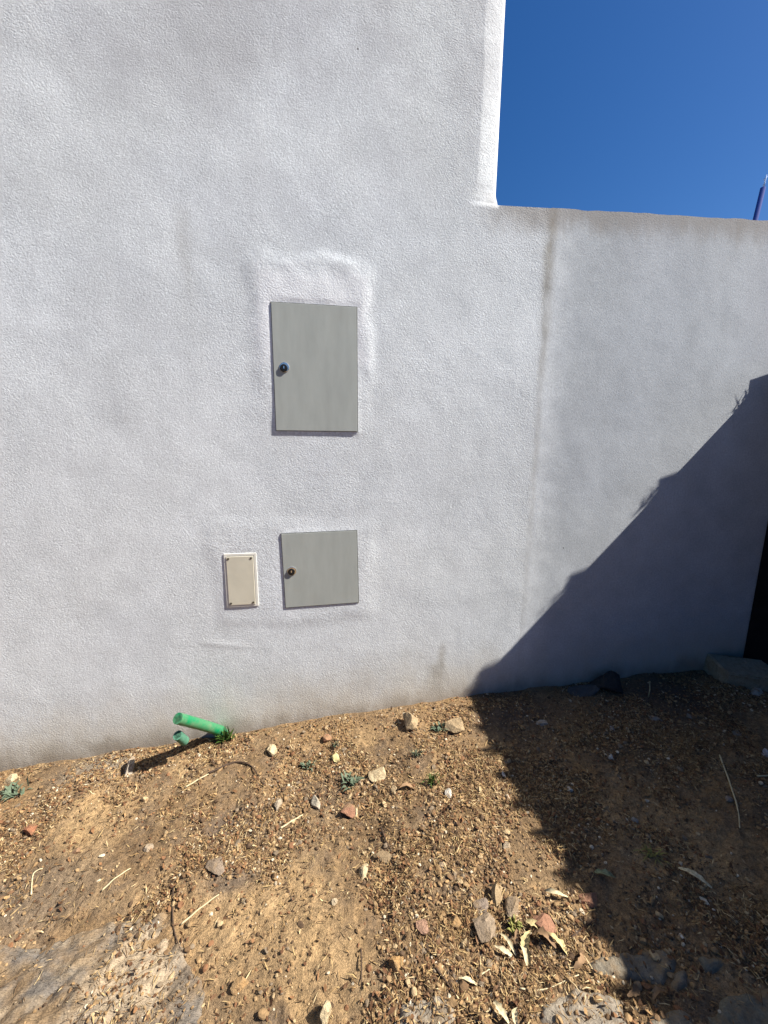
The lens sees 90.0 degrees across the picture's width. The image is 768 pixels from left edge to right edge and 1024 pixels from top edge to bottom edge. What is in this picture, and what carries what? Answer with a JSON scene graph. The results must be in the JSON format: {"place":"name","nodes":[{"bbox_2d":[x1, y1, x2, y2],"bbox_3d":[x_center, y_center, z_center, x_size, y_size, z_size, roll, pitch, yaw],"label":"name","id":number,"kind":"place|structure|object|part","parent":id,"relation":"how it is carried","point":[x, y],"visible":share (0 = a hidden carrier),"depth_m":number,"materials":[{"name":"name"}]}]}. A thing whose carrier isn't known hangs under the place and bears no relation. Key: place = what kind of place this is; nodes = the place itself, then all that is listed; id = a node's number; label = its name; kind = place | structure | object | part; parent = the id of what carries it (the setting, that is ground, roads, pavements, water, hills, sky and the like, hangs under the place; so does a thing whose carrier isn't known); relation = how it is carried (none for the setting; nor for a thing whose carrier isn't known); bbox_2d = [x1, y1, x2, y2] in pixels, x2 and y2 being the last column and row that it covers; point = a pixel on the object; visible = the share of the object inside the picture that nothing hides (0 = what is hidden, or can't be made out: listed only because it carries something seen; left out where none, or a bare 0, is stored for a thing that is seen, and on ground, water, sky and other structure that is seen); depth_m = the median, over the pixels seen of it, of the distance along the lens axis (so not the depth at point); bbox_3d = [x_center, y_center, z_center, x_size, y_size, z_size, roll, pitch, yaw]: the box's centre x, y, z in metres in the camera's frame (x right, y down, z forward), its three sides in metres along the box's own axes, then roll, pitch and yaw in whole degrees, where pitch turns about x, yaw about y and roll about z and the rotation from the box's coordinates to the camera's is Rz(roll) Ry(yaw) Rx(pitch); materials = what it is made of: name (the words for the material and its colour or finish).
{"place":"outdoors","nodes":[
{"label":"outdoors","id":0,"kind":"place"},
{"bbox_2d":[0,670,767,1023],"bbox_3d":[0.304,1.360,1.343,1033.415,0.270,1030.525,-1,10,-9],"label":"ground","id":1,"kind":"structure","parent":0,"point":[348,908],"depth_m":1.46,"materials":[{"name":"soil"}]},
{"bbox_2d":[3,773,17,783],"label":"stone","id":2,"kind":"object","parent":1,"relation":"on","point":[12,777],"visible":0.98,"depth_m":1.90,"materials":[{"name":"beige stone"}]},
{"bbox_2d":[0,777,31,801],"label":"weed","id":3,"kind":"object","parent":1,"relation":"on","point":[7,791],"visible":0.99,"depth_m":1.83,"materials":[{"name":"green plant"}]},
{"bbox_2d":[23,823,37,835],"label":"stone","id":4,"kind":"object","parent":1,"relation":"on","point":[30,829],"visible":1,"depth_m":1.64,"materials":[{"name":"stone"}]},
{"bbox_2d":[30,868,42,894],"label":"twig","id":5,"kind":"object","parent":1,"relation":"on","point":[32,881],"visible":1,"depth_m":1.44,"materials":[{"name":"wood"}]},
{"bbox_2d":[72,847,80,853],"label":"stone","id":6,"kind":"object","parent":1,"relation":"on","point":[77,851],"visible":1,"depth_m":1.53,"materials":[{"name":"stone"}]},
{"bbox_2d":[0,912,204,1023],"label":"rock outcrop","id":7,"kind":"object","parent":1,"relation":"on","point":[63,956],"visible":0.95,"depth_m":1.17,"materials":[{"name":"grey stone"}]},
{"bbox_2d":[102,868,130,890],"bbox_3d":[-1.001,1.372,1.437,0.006,0.016,0.094,8,13,39],"label":"twig","id":8,"kind":"object","parent":1,"relation":"on","point":[114,878],"visible":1,"depth_m":1.43,"materials":[{"name":"wood"}]},
{"bbox_2d":[124,756,134,776],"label":"stone","id":9,"kind":"object","parent":1,"relation":"on","point":[130,766],"visible":0.95,"depth_m":1.91,"materials":[{"name":"beige stone"}]},
{"bbox_2d":[143,843,153,851],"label":"stone","id":10,"kind":"object","parent":1,"relation":"on","point":[147,847],"visible":1,"depth_m":1.54,"materials":[{"name":"stone"}]},
{"bbox_2d":[172,886,185,956],"bbox_3d":[-0.708,1.394,1.307,0.024,0.009,0.243,-7,12,-36],"label":"twig","id":11,"kind":"object","parent":1,"relation":"on","point":[173,921],"visible":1,"depth_m":1.30,"materials":[{"name":"brown wood"}]},
{"bbox_2d":[173,730,188,745],"bbox_3d":[-1.004,1.120,1.901,0.043,0.099,0.086,1,10,3],"label":"conduit","id":12,"kind":"object","parent":1,"relation":"on","point":[180,737],"visible":1,"depth_m":1.88,"materials":[{"name":"green plastic"}]},
{"bbox_2d":[185,773,208,787],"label":"twig","id":13,"kind":"object","parent":1,"relation":"on","point":[195,781],"visible":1,"depth_m":1.81,"materials":[{"name":"wood"}]},
{"bbox_2d":[181,894,218,924],"bbox_3d":[-0.639,1.381,1.336,0.124,0.027,0.007,-7,12,-36],"label":"twig","id":14,"kind":"object","parent":1,"relation":"on","point":[190,916],"visible":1,"depth_m":1.33,"materials":[{"name":"wood"}]},
{"bbox_2d":[173,712,227,736],"bbox_3d":[-0.926,1.136,2.027,0.052,0.404,0.391,4,10,19],"label":"conduit","id":15,"kind":"object","parent":1,"relation":"on","point":[190,721],"visible":0.82,"depth_m":1.93,"materials":[{"name":"green plastic"}]},
{"bbox_2d":[205,856,224,875],"bbox_3d":[-0.639,1.340,1.452,0.064,0.026,0.088,-6,12,-31],"label":"stone","id":16,"kind":"object","parent":1,"relation":"on","point":[216,866],"visible":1,"depth_m":1.45,"materials":[{"name":"stone"}]},
{"bbox_2d":[211,725,236,743],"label":"weed","id":17,"kind":"object","parent":1,"relation":"on","point":[227,735],"visible":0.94,"depth_m":2.08,"materials":[{"name":"green plant"}]},
{"bbox_2d":[208,761,264,785],"bbox_3d":[-0.693,1.264,1.873,0.303,0.015,0.106,3,10,13],"label":"twig","id":18,"kind":"object","parent":1,"relation":"on","point":[216,769],"visible":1,"depth_m":1.89,"materials":[{"name":"brown wood"}]},
{"bbox_2d":[230,976,248,995],"bbox_3d":[-0.428,1.401,1.136,0.051,0.027,0.032,-6,6,-8],"label":"stone","id":19,"kind":"object","parent":1,"relation":"on","point":[241,982],"visible":1,"depth_m":1.13,"materials":[{"name":"beige stone"}]},
{"bbox_2d":[267,744,277,755],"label":"stone","id":20,"kind":"object","parent":1,"relation":"on","point":[272,750],"visible":0.99,"depth_m":1.98,"materials":[{"name":"beige stone"}]},
{"bbox_2d":[0,0,550,771],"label":"house","id":21,"kind":"structure","parent":1,"relation":"on","point":[190,190],"depth_m":1.83,"materials":[{"name":"white paint"}]},
{"bbox_2d":[224,553,258,606],"bbox_3d":[-0.742,0.355,2.000,0.160,0.289,0.018,-1,10,-9],"label":"junction box","id":22,"kind":"object","parent":21,"relation":"attached to","point":[241,583],"visible":1,"depth_m":1.99,"materials":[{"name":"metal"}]},
{"bbox_2d":[271,301,357,431],"bbox_3d":[-0.332,-0.696,1.876,0.406,0.592,0.024,-1,10,-9],"label":"meter cabinet","id":23,"kind":"object","parent":21,"relation":"attached to","point":[315,358],"visible":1,"depth_m":1.87,"materials":[{"name":"grey metal"}]},
{"bbox_3d":[-0.332,-0.695,1.873,0.399,0.586,0.002,-1,10,-9],"label":"door","id":24,"kind":"part","parent":23,"relation":"part of","materials":[{"name":"grey paint"}]},
{"bbox_2d":[281,530,358,607],"bbox_3d":[-0.336,0.304,2.052,0.396,0.410,0.024,-2,10,-8],"label":"meter cabinet","id":25,"kind":"object","parent":21,"relation":"attached to","point":[320,568],"visible":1,"depth_m":2.05,"materials":[{"name":"grey metal"}]},
{"bbox_3d":[-0.337,0.306,2.049,0.397,0.412,0.002,-1,10,-9],"label":"door","id":26,"kind":"part","parent":25,"relation":"part of","materials":[{"name":"grey paint"}]},
{"bbox_2d":[274,798,282,810],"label":"stone","id":27,"kind":"object","parent":1,"relation":"on","point":[278,803],"visible":1,"depth_m":1.68,"materials":[{"name":"stone"}]},
{"bbox_2d":[280,814,302,828],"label":"twig","id":28,"kind":"object","parent":1,"relation":"on","point":[281,827],"visible":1,"depth_m":1.61,"materials":[{"name":"wood"}]},
{"bbox_2d":[300,760,316,769],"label":"weed","id":29,"kind":"object","parent":1,"relation":"on","point":[303,764],"visible":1,"depth_m":1.90,"materials":[{"name":"plant"}]},
{"bbox_2d":[311,795,320,809],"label":"stone","id":30,"kind":"object","parent":1,"relation":"on","point":[315,803],"visible":1,"depth_m":1.68,"materials":[{"name":"grey stone"}]},
{"bbox_2d":[320,1000,331,1023],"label":"stone","id":31,"kind":"object","parent":1,"relation":"on","point":[325,1012],"visible":1,"depth_m":1.05,"materials":[{"name":"beige stone"}]},
{"bbox_2d":[322,734,332,742],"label":"stone","id":32,"kind":"object","parent":1,"relation":"on","point":[326,737],"visible":1,"depth_m":2.05,"materials":[{"name":"stone"}]},
{"bbox_2d":[331,898,337,905],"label":"stone","id":33,"kind":"object","parent":1,"relation":"on","point":[334,901],"visible":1,"depth_m":1.32,"materials":[{"name":"stone"}]},
{"bbox_2d":[330,753,339,762],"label":"stone","id":34,"kind":"object","parent":1,"relation":"on","point":[335,757],"visible":1,"depth_m":1.93,"materials":[{"name":"stone"}]},
{"bbox_2d":[341,803,354,817],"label":"stone","id":35,"kind":"object","parent":1,"relation":"on","point":[348,809],"visible":0.99,"depth_m":1.64,"materials":[{"name":"stone"}]},
{"bbox_2d":[341,770,363,791],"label":"weed","id":36,"kind":"object","parent":1,"relation":"on","point":[350,778],"visible":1,"depth_m":1.79,"materials":[{"name":"green plant"}]},
{"bbox_2d":[360,948,361,982],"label":"twig","id":37,"kind":"object","parent":1,"relation":"on","point":[361,963],"visible":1,"depth_m":1.16,"materials":[{"name":"wood"}]},
{"bbox_2d":[359,863,368,879],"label":"stone","id":38,"kind":"object","parent":1,"relation":"on","point":[363,871],"visible":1,"depth_m":1.41,"materials":[{"name":"beige stone"}]},
{"bbox_2d":[369,767,385,782],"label":"stone","id":39,"kind":"object","parent":1,"relation":"on","point":[376,775],"visible":0.99,"depth_m":1.81,"materials":[{"name":"beige stone"}]},
{"bbox_2d":[373,850,391,862],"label":"stone","id":40,"kind":"object","parent":1,"relation":"on","point":[385,856],"visible":1,"depth_m":1.45,"materials":[{"name":"beige stone"}]},
{"bbox_2d":[380,826,390,850],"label":"twig","id":41,"kind":"object","parent":1,"relation":"on","point":[384,837],"visible":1,"depth_m":1.52,"materials":[{"name":"wood"}]},
{"bbox_2d":[391,785,396,794],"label":"stone","id":42,"kind":"object","parent":1,"relation":"on","point":[393,789],"visible":0.99,"depth_m":1.73,"materials":[{"name":"stone"}]},
{"bbox_2d":[389,956,402,975],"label":"stone","id":43,"kind":"object","parent":1,"relation":"on","point":[395,962],"visible":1,"depth_m":1.14,"materials":[{"name":"brown stone"}]},
{"bbox_2d":[400,782,413,788],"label":"dead leaf","id":44,"kind":"object","parent":1,"relation":"on","point":[407,784],"visible":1,"depth_m":1.73,"materials":[{"name":"plant"}]},
{"bbox_2d":[403,712,417,730],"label":"stone","id":45,"kind":"object","parent":1,"relation":"on","point":[410,721],"visible":0.97,"depth_m":2.04,"materials":[{"name":"beige stone"}]},
{"bbox_2d":[411,749,421,756],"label":"weed","id":46,"kind":"object","parent":1,"relation":"on","point":[415,754],"visible":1,"depth_m":1.90,"materials":[{"name":"plant"}]},
{"bbox_2d":[416,919,428,935],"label":"stone","id":47,"kind":"object","parent":1,"relation":"on","point":[422,926],"visible":1,"depth_m":1.23,"materials":[{"name":"stone"}]},
{"bbox_2d":[398,996,454,1023],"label":"flagstone","id":48,"kind":"object","parent":1,"relation":"on","point":[427,1019],"visible":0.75,"depth_m":1.04,"materials":[{"name":"stone"}]},
{"bbox_2d":[423,771,442,786],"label":"weed","id":49,"kind":"object","parent":1,"relation":"on","point":[432,778],"visible":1,"depth_m":1.75,"materials":[{"name":"green plant"}]},
{"bbox_2d":[430,721,447,732],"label":"weed","id":50,"kind":"object","parent":1,"relation":"on","point":[439,727],"visible":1,"depth_m":2.05,"materials":[{"name":"green plant"}]},
{"bbox_2d":[439,861,446,868],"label":"stone","id":51,"kind":"object","parent":1,"relation":"on","point":[441,863],"visible":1,"depth_m":1.40,"materials":[{"name":"stone"}]},
{"bbox_2d":[435,967,456,996],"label":"twig","id":52,"kind":"object","parent":1,"relation":"on","point":[443,978],"visible":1,"depth_m":1.09,"materials":[{"name":"brown wood"}]},
{"bbox_2d":[445,788,451,797],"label":"stone","id":53,"kind":"object","parent":1,"relation":"on","point":[448,791],"visible":0.98,"depth_m":1.68,"materials":[{"name":"stone"}]},
{"bbox_2d":[445,717,464,732],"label":"stone","id":54,"kind":"object","parent":1,"relation":"on","point":[454,725],"visible":0.98,"depth_m":2.04,"materials":[{"name":"beige stone"}]},
{"bbox_2d":[451,915,461,928],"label":"stone","id":55,"kind":"object","parent":1,"relation":"on","point":[456,921],"visible":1,"depth_m":1.23,"materials":[{"name":"brown stone"}]},
{"bbox_2d":[459,976,477,985],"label":"dead leaf","id":56,"kind":"object","parent":1,"relation":"on","point":[468,979],"visible":1,"depth_m":1.09,"materials":[{"name":"plant"}]},
{"bbox_2d":[473,898,488,912],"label":"stone","id":57,"kind":"object","parent":1,"relation":"on","point":[483,903],"visible":0.98,"depth_m":1.27,"materials":[{"name":"grey stone"}]},
{"bbox_2d":[472,911,495,942],"bbox_3d":[0.321,1.312,1.208,0.071,0.050,0.072,-2,10,-16],"label":"stone","id":58,"kind":"object","parent":1,"relation":"on","point":[484,924],"visible":1,"depth_m":1.20,"materials":[{"name":"grey stone"}]},
{"bbox_2d":[491,883,502,906],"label":"stone","id":59,"kind":"object","parent":1,"relation":"on","point":[497,896],"visible":1,"depth_m":1.30,"materials":[{"name":"beige stone"}]},
{"bbox_2d":[493,1000,508,1023],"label":"dead leaf","id":60,"kind":"object","parent":1,"relation":"on","point":[500,1009],"visible":1,"depth_m":1.03,"materials":[{"name":"plant"}]},
{"bbox_2d":[495,945,511,956],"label":"dead leaf","id":61,"kind":"object","parent":1,"relation":"on","point":[503,949],"visible":1,"depth_m":1.16,"materials":[{"name":"plant"}]},
{"bbox_2d":[503,841,510,848],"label":"stone","id":62,"kind":"object","parent":1,"relation":"on","point":[506,844],"visible":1,"depth_m":1.45,"materials":[{"name":"stone"}]},
{"bbox_2d":[499,933,515,955],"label":"dead leaf","id":63,"kind":"object","parent":1,"relation":"on","point":[508,940],"visible":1,"depth_m":1.17,"materials":[{"name":"plant"}]},
{"bbox_2d":[505,896,518,918],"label":"stone","id":64,"kind":"object","parent":1,"relation":"on","point":[511,905],"visible":0.99,"depth_m":1.26,"materials":[{"name":"grey stone"}]},
{"bbox_2d":[507,914,522,934],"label":"weed","id":65,"kind":"object","parent":1,"relation":"on","point":[518,924],"visible":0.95,"depth_m":1.22,"materials":[{"name":"green plant"}]},
{"bbox_2d":[512,1007,517,1023],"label":"dead leaf","id":66,"kind":"object","parent":1,"relation":"on","point":[515,1015],"visible":1,"depth_m":1.01,"materials":[{"name":"plant"}]},
{"bbox_2d":[514,929,518,945],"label":"dead leaf","id":67,"kind":"object","parent":1,"relation":"on","point":[516,939],"visible":1,"depth_m":1.18,"materials":[{"name":"plant"}]},
{"bbox_2d":[518,942,527,965],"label":"dead leaf","id":68,"kind":"object","parent":1,"relation":"on","point":[524,949],"visible":1,"depth_m":1.14,"materials":[{"name":"plant"}]},
{"bbox_2d":[520,930,530,964],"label":"dead leaf","id":69,"kind":"object","parent":1,"relation":"on","point":[525,939],"visible":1,"depth_m":1.17,"materials":[{"name":"yellow plant"}]},
{"bbox_2d":[526,918,538,928],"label":"dead leaf","id":70,"kind":"object","parent":1,"relation":"on","point":[532,921],"visible":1,"depth_m":1.21,"materials":[{"name":"plant"}]},
{"bbox_2d":[536,720,547,725],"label":"stone","id":71,"kind":"object","parent":1,"relation":"on","point":[542,722],"visible":1,"depth_m":2.09,"materials":[{"name":"stone"}]},
{"bbox_2d":[532,912,556,933],"bbox_3d":[0.505,1.308,1.220,0.074,0.040,0.072,1,6,-9],"label":"stone","id":72,"kind":"object","parent":1,"relation":"on","point":[545,921],"visible":0.86,"depth_m":1.21,"materials":[{"name":"stone"}]},
{"bbox_2d":[533,926,555,947],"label":"dead leaf","id":73,"kind":"object","parent":1,"relation":"on","point":[544,932],"visible":1,"depth_m":1.18,"materials":[{"name":"brown plant"}]},
{"bbox_2d":[520,974,578,990],"bbox_3d":[0.472,1.336,1.086,0.183,0.008,0.015,-1,10,-9],"label":"twig","id":74,"kind":"object","parent":1,"relation":"on","point":[521,988],"visible":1,"depth_m":1.08,"materials":[{"name":"wood"}]},
{"bbox_2d":[545,888,567,896],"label":"dead leaf","id":75,"kind":"object","parent":1,"relation":"on","point":[552,890],"visible":1,"depth_m":1.28,"materials":[{"name":"plant"}]},
{"bbox_2d":[547,931,568,955],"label":"dead leaf","id":76,"kind":"object","parent":1,"relation":"on","point":[558,940],"visible":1,"depth_m":1.17,"materials":[{"name":"yellow plant"}]},
{"bbox_2d":[573,953,585,968],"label":"stone","id":77,"kind":"object","parent":1,"relation":"on","point":[580,961],"visible":1,"depth_m":1.12,"materials":[{"name":"brown stone"}]},
{"bbox_2d":[567,685,599,696],"bbox_3d":[1.226,1.096,2.349,0.211,0.033,0.098,-11,23,-7],"label":"rock","id":78,"kind":"object","parent":1,"relation":"on","point":[585,690],"visible":0.98,"depth_m":2.34,"materials":[{"name":"stone"}]},
{"bbox_2d":[541,988,626,1023],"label":"flagstone","id":79,"kind":"object","parent":1,"relation":"on","point":[550,1012],"visible":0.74,"depth_m":1.03,"materials":[{"name":"stone"}]},
{"bbox_2d":[571,918,596,938],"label":"twig","id":80,"kind":"object","parent":1,"relation":"on","point":[580,929],"visible":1,"depth_m":1.21,"materials":[{"name":"wood"}]},
{"bbox_2d":[578,892,597,908],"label":"stone","id":81,"kind":"object","parent":1,"relation":"on","point":[590,899],"visible":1,"depth_m":1.27,"materials":[{"name":"stone"}]},
{"bbox_2d":[594,868,615,877],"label":"dead leaf","id":82,"kind":"object","parent":1,"relation":"on","point":[605,872],"visible":1,"depth_m":1.34,"materials":[{"name":"plant"}]},
{"bbox_2d":[589,671,622,693],"bbox_3d":[1.372,1.045,2.365,0.173,0.144,0.130,7,6,-10],"label":"rock","id":83,"kind":"object","parent":1,"relation":"on","point":[609,681],"visible":0.91,"depth_m":2.34,"materials":[{"name":"stone"}]},
{"bbox_2d":[587,950,676,984],"bbox_3d":[0.732,1.340,1.116,0.330,0.057,0.138,-1,10,-9],"label":"flagstone","id":84,"kind":"object","parent":1,"relation":"on","point":[655,970],"visible":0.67,"depth_m":1.12,"materials":[{"name":"stone"}]},
{"bbox_2d":[627,984,639,996],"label":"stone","id":85,"kind":"object","parent":1,"relation":"on","point":[634,991],"visible":1,"depth_m":1.06,"materials":[{"name":"stone"}]},
{"bbox_2d":[516,208,767,690],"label":"garden wall","id":86,"kind":"structure","parent":1,"relation":"on","point":[647,517],"depth_m":2.23,"materials":[{"name":"white paint"}]},
{"bbox_2d":[634,843,672,868],"bbox_3d":[0.979,1.257,1.411,0.128,0.028,0.086,3,10,15],"label":"weed","id":87,"kind":"object","parent":1,"relation":"on","point":[649,850],"visible":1,"depth_m":1.41,"materials":[{"name":"green plant"}]},
{"bbox_2d":[649,715,662,720],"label":"stone","id":88,"kind":"object","parent":1,"relation":"on","point":[655,718],"visible":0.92,"depth_m":2.07,"materials":[{"name":"stone"}]},
{"bbox_2d":[652,985,668,999],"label":"dead leaf","id":89,"kind":"object","parent":1,"relation":"on","point":[656,990],"visible":1,"depth_m":1.06,"materials":[{"name":"brown plant"}]},
{"bbox_2d":[647,1010,692,1023],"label":"flagstone","id":90,"kind":"object","parent":1,"relation":"on","point":[677,1017],"visible":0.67,"depth_m":1.00,"materials":[{"name":"stone"}]},
{"bbox_2d":[671,970,686,991],"bbox_3d":[0.837,1.340,1.086,0.114,0.060,0.078,-1,10,-9],"label":"rock","id":91,"kind":"object","parent":1,"relation":"on","point":[679,981],"visible":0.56,"depth_m":1.08,"materials":[{"name":"stone"}]},
{"bbox_2d":[678,867,711,887],"bbox_3d":[1.079,1.261,1.334,0.019,0.024,0.093,-34,23,-36],"label":"dead leaf","id":92,"kind":"object","parent":1,"relation":"on","point":[696,874],"visible":1,"depth_m":1.33,"materials":[{"name":"plant"}]},
{"bbox_2d":[698,956,723,973],"bbox_3d":[0.967,1.333,1.125,0.168,0.046,0.102,-1,10,-9],"label":"rock","id":93,"kind":"object","parent":1,"relation":"on","point":[714,965],"visible":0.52,"depth_m":1.12,"materials":[{"name":"stone"}]},
{"bbox_2d":[719,754,739,827],"bbox_3d":[1.496,1.193,1.660,0.015,0.024,0.401,6,12,31],"label":"twig","id":94,"kind":"object","parent":1,"relation":"on","point":[731,789],"visible":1,"depth_m":1.65,"materials":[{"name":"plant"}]},
{"bbox_2d":[725,796,733,801],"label":"stone","id":95,"kind":"object","parent":1,"relation":"on","point":[728,798],"visible":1,"depth_m":1.61,"materials":[{"name":"stone"}]},
{"bbox_2d":[703,653,767,691],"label":"concrete block","id":96,"kind":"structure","parent":1,"relation":"on","point":[747,673],"depth_m":2.40,"materials":[{"name":"concrete"}]},
{"bbox_2d":[732,730,741,735],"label":"stone","id":97,"kind":"object","parent":1,"relation":"on","point":[737,734],"visible":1,"depth_m":1.97,"materials":[{"name":"stone"}]},
{"bbox_2d":[708,988,767,1023],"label":"flagstone","id":98,"kind":"object","parent":1,"relation":"on","point":[747,1012],"visible":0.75,"depth_m":1.02,"materials":[{"name":"stone"}]},
{"bbox_2d":[743,523,767,664],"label":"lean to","id":99,"kind":"object","parent":1,"relation":"on","point":[756,646],"visible":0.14,"depth_m":2.48,"materials":[{"name":"black"}]},
{"bbox_2d":[749,687,763,696],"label":"stone","id":100,"kind":"object","parent":1,"relation":"on","point":[754,691],"visible":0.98,"depth_m":2.30,"materials":[{"name":"grey stone"}]},
{"bbox_2d":[753,175,767,219],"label":"pole","id":101,"kind":"object","parent":1,"relation":"on","point":[759,202],"visible":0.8,"depth_m":3.61,"materials":[{"name":"metal"}]},
{"bbox_2d":[761,748,767,756],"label":"stone","id":102,"kind":"object","parent":1,"relation":"on","point":[765,751],"visible":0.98,"depth_m":1.82,"materials":[{"name":"stone"}]},
{"bbox_2d":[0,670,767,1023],"bbox_3d":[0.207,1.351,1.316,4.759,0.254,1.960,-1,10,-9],"label":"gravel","id":103,"kind":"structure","parent":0,"point":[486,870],"depth_m":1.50,"materials":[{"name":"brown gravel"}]},
{"bbox_2d":[496,0,767,219],"label":"sky","id":104,"kind":"structure","parent":0,"point":[660,107],"materials":[{"name":"blue"}]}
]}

